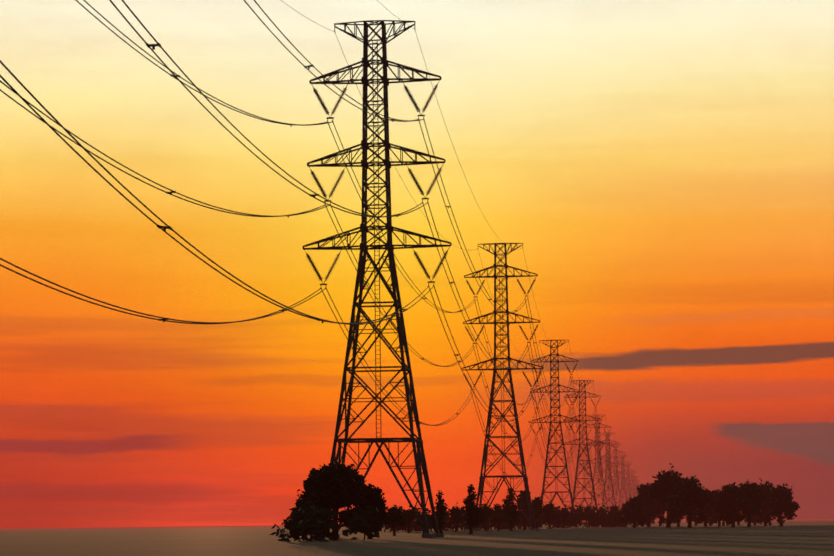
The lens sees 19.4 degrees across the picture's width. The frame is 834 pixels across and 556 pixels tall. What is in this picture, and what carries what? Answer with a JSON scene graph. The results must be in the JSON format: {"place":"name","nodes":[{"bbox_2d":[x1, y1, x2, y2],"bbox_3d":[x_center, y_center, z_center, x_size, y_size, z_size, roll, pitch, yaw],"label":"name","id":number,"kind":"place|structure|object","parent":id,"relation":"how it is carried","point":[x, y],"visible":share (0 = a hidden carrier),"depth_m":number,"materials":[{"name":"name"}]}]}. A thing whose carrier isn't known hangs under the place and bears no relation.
{"place":"outdoors","nodes":[
{"label":"outdoors","id":0,"kind":"place"},
{"bbox_2d":[0,519,833,555],"bbox_3d":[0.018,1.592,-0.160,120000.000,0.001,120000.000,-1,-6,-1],"label":"ground","id":1,"kind":"structure","parent":0,"point":[807,537],"depth_m":214.34,"materials":[{"name":"grey soil"}]},
{"bbox_2d":[288,492,307,537],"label":"tree","id":2,"kind":"object","parent":1,"relation":"on","point":[297,503],"visible":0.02,"depth_m":268.47,"materials":[{"name":"black plant"}]},
{"bbox_2d":[270,500,386,541],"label":"bush","id":3,"kind":"object","parent":1,"relation":"on","point":[310,521],"visible":1,"depth_m":240.71,"materials":[{"name":"black plant"}]},
{"bbox_2d":[296,459,387,539],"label":"tree","id":4,"kind":"object","parent":1,"relation":"on","point":[336,485],"visible":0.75,"depth_m":259.14,"materials":[{"name":"black plant"}]},
{"bbox_2d":[346,483,390,538],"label":"tree","id":5,"kind":"object","parent":1,"relation":"on","point":[373,497],"visible":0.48,"depth_m":263.99,"materials":[{"name":"black plant"}]},
{"bbox_2d":[302,20,451,538],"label":"pylon","id":6,"kind":"object","parent":1,"relation":"on","point":[419,455],"visible":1,"depth_m":283.75,"materials":[{"name":"metal"}]},
{"bbox_2d":[0,0,639,509],"bbox_3d":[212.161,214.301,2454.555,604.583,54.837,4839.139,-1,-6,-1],"label":"conductors","id":7,"kind":"object","parent":6,"relation":"hanging from","point":[172,192],"visible":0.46,"depth_m":216.87,"materials":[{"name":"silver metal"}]},
{"bbox_2d":[386,505,405,535],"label":"tree","id":8,"kind":"object","parent":1,"relation":"on","point":[394,513],"visible":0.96,"depth_m":328.00,"materials":[{"name":"black plant"}]},
{"bbox_2d":[402,509,415,532],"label":"tree","id":9,"kind":"object","parent":1,"relation":"on","point":[410,515],"visible":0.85,"depth_m":417.53,"materials":[{"name":"black plant"}]},
{"bbox_2d":[415,512,429,533],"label":"tree","id":10,"kind":"object","parent":1,"relation":"on","point":[420,515],"visible":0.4,"depth_m":377.57,"materials":[{"name":"black plant"}]},
{"bbox_2d":[423,490,447,532],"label":"tree","id":11,"kind":"object","parent":1,"relation":"on","point":[441,510],"visible":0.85,"depth_m":348.06,"materials":[{"name":"black plant"}]},
{"bbox_2d":[378,504,522,531],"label":"hedge","id":12,"kind":"object","parent":1,"relation":"on","point":[463,526],"visible":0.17,"depth_m":545.06,"materials":[{"name":"black plant"}]},
{"bbox_2d":[450,503,464,531],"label":"tree","id":13,"kind":"object","parent":1,"relation":"on","point":[456,518],"visible":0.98,"depth_m":457.22,"materials":[{"name":"black plant"}]},
{"bbox_2d":[461,484,485,533],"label":"tree","id":14,"kind":"object","parent":1,"relation":"on","point":[474,514],"visible":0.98,"depth_m":357.75,"materials":[{"name":"black plant"}]},
{"bbox_2d":[479,503,492,530],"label":"tree","id":15,"kind":"object","parent":1,"relation":"on","point":[487,510],"visible":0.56,"depth_m":496.99,"materials":[{"name":"black plant"}]},
{"bbox_2d":[490,503,504,529],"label":"tree","id":16,"kind":"object","parent":1,"relation":"on","point":[496,514],"visible":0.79,"depth_m":516.67,"materials":[{"name":"black plant"}]},
{"bbox_2d":[461,243,543,530],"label":"pylon","id":17,"kind":"object","parent":1,"relation":"on","point":[488,436],"visible":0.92,"depth_m":511.59,"materials":[{"name":"metal"}]},
{"bbox_2d":[501,488,520,530],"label":"tree","id":18,"kind":"object","parent":1,"relation":"on","point":[510,515],"visible":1,"depth_m":476.66,"materials":[{"name":"black plant"}]},
{"bbox_2d":[517,490,534,529],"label":"tree","id":19,"kind":"object","parent":1,"relation":"on","point":[521,494],"visible":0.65,"depth_m":536.42,"materials":[{"name":"black plant"}]},
{"bbox_2d":[530,496,544,527],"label":"tree","id":20,"kind":"object","parent":1,"relation":"on","point":[537,503],"visible":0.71,"depth_m":556.21,"materials":[{"name":"black plant"}]},
{"bbox_2d":[539,502,560,528],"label":"tree","id":21,"kind":"object","parent":1,"relation":"on","point":[550,512],"visible":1,"depth_m":595.74,"materials":[{"name":"black plant"}]},
{"bbox_2d":[528,340,582,526],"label":"pylon","id":22,"kind":"object","parent":1,"relation":"on","point":[543,492],"visible":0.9,"depth_m":785.60,"materials":[{"name":"metal"}]},
{"bbox_2d":[554,506,570,527],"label":"tree","id":23,"kind":"object","parent":1,"relation":"on","point":[564,513],"visible":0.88,"depth_m":635.44,"materials":[{"name":"black plant"}]},
{"bbox_2d":[515,504,650,528],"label":"hedge","id":24,"kind":"object","parent":1,"relation":"on","point":[579,517],"visible":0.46,"depth_m":686.35,"materials":[{"name":"black plant"}]},
{"bbox_2d":[563,380,602,525],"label":"pylon","id":25,"kind":"object","parent":1,"relation":"on","point":[588,457],"visible":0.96,"depth_m":1011.62,"materials":[{"name":"metal"}]},
{"bbox_2d":[582,415,613,510],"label":"pylon","id":26,"kind":"object","parent":1,"relation":"on","point":[596,454],"visible":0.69,"depth_m":1340.87,"materials":[{"name":"metal"}]},
{"bbox_2d":[596,433,621,508],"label":"pylon","id":27,"kind":"object","parent":1,"relation":"on","point":[603,456],"visible":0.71,"depth_m":1613.03,"materials":[{"name":"metal"}]},
{"bbox_2d":[606,505,621,526],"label":"tree","id":28,"kind":"object","parent":1,"relation":"on","point":[613,512],"visible":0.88,"depth_m":693.70,"materials":[{"name":"black plant"}]},
{"bbox_2d":[605,444,626,516],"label":"pylon","id":29,"kind":"object","parent":1,"relation":"on","point":[616,482],"visible":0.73,"depth_m":1851.22,"materials":[{"name":"metal"}]},
{"bbox_2d":[613,455,631,508],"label":"pylon","id":30,"kind":"object","parent":1,"relation":"on","point":[621,477],"visible":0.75,"depth_m":2174.72,"materials":[{"name":"metal"}]},
{"bbox_2d":[619,503,626,526],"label":"tree","id":31,"kind":"object","parent":1,"relation":"on","point":[624,505],"visible":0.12,"depth_m":673.98,"materials":[{"name":"black plant"}]},
{"bbox_2d":[620,464,635,500],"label":"pylon","id":32,"kind":"object","parent":1,"relation":"on","point":[629,481],"visible":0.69,"depth_m":2517.16,"materials":[{"name":"metal"}]},
{"bbox_2d":[625,471,637,497],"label":"pylon","id":33,"kind":"object","parent":1,"relation":"on","point":[632,483],"visible":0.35,"depth_m":2850.57,"materials":[{"name":"metal"}]},
{"bbox_2d":[619,495,648,527],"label":"tree","id":34,"kind":"object","parent":1,"relation":"on","point":[632,511],"visible":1,"depth_m":594.15,"materials":[{"name":"black plant"}]},
{"bbox_2d":[627,496,654,526],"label":"tree","id":35,"kind":"object","parent":1,"relation":"on","point":[632,522],"visible":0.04,"depth_m":712.78,"materials":[{"name":"black plant"}]},
{"bbox_2d":[636,483,666,526],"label":"tree","id":36,"kind":"object","parent":1,"relation":"on","point":[651,507],"visible":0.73,"depth_m":642.86,"materials":[{"name":"black plant"}]},
{"bbox_2d":[650,510,666,525],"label":"tree","id":37,"kind":"object","parent":1,"relation":"on","point":[654,518],"visible":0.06,"depth_m":742.01,"materials":[{"name":"black plant"}]},
{"bbox_2d":[645,463,695,527],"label":"tree","id":38,"kind":"object","parent":1,"relation":"on","point":[662,488],"visible":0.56,"depth_m":580.57,"materials":[{"name":"black plant"}]},
{"bbox_2d":[665,504,695,526],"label":"tree","id":39,"kind":"object","parent":1,"relation":"on","point":[693,520],"visible":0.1,"depth_m":672.69,"materials":[{"name":"black plant"}]},
{"bbox_2d":[666,475,710,527],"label":"tree","id":40,"kind":"object","parent":1,"relation":"on","point":[690,494],"visible":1,"depth_m":546.66,"materials":[{"name":"black plant"}]},
{"bbox_2d":[692,486,716,526],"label":"tree","id":41,"kind":"object","parent":1,"relation":"on","point":[711,496],"visible":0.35,"depth_m":616.13,"materials":[{"name":"black plant"}]},
{"bbox_2d":[707,489,720,526],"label":"tree","id":42,"kind":"object","parent":1,"relation":"on","point":[713,509],"visible":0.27,"depth_m":631.71,"materials":[{"name":"black plant"}]},
{"bbox_2d":[706,510,732,525],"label":"tree","id":43,"kind":"object","parent":1,"relation":"on","point":[709,519],"visible":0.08,"depth_m":676.03,"materials":[{"name":"black plant"}]},
{"bbox_2d":[713,482,752,526],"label":"tree","id":44,"kind":"object","parent":1,"relation":"on","point":[732,497],"visible":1,"depth_m":556.92,"materials":[{"name":"black plant"}]},
{"bbox_2d":[730,479,766,526],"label":"tree","id":45,"kind":"object","parent":1,"relation":"on","point":[752,490],"visible":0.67,"depth_m":560.26,"materials":[{"name":"black plant"}]},
{"bbox_2d":[745,512,763,525],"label":"tree","id":46,"kind":"object","parent":1,"relation":"on","point":[752,518],"visible":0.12,"depth_m":694.57,"materials":[{"name":"black plant"}]},
{"bbox_2d":[755,478,775,525],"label":"tree","id":47,"kind":"object","parent":1,"relation":"on","point":[766,518],"visible":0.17,"depth_m":632.11,"materials":[{"name":"black plant"}]},
{"bbox_2d":[753,507,785,524],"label":"tree","id":48,"kind":"object","parent":1,"relation":"on","point":[760,521],"visible":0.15,"depth_m":690.74,"materials":[{"name":"black plant"}]},
{"bbox_2d":[767,483,800,525],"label":"tree","id":49,"kind":"object","parent":1,"relation":"on","point":[780,500],"visible":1,"depth_m":609.59,"materials":[{"name":"black plant"}]},
{"bbox_2d":[0,0,833,528],"label":"sky","id":50,"kind":"structure","parent":0,"point":[663,170],"materials":[{"name":"orange"}]}
]}

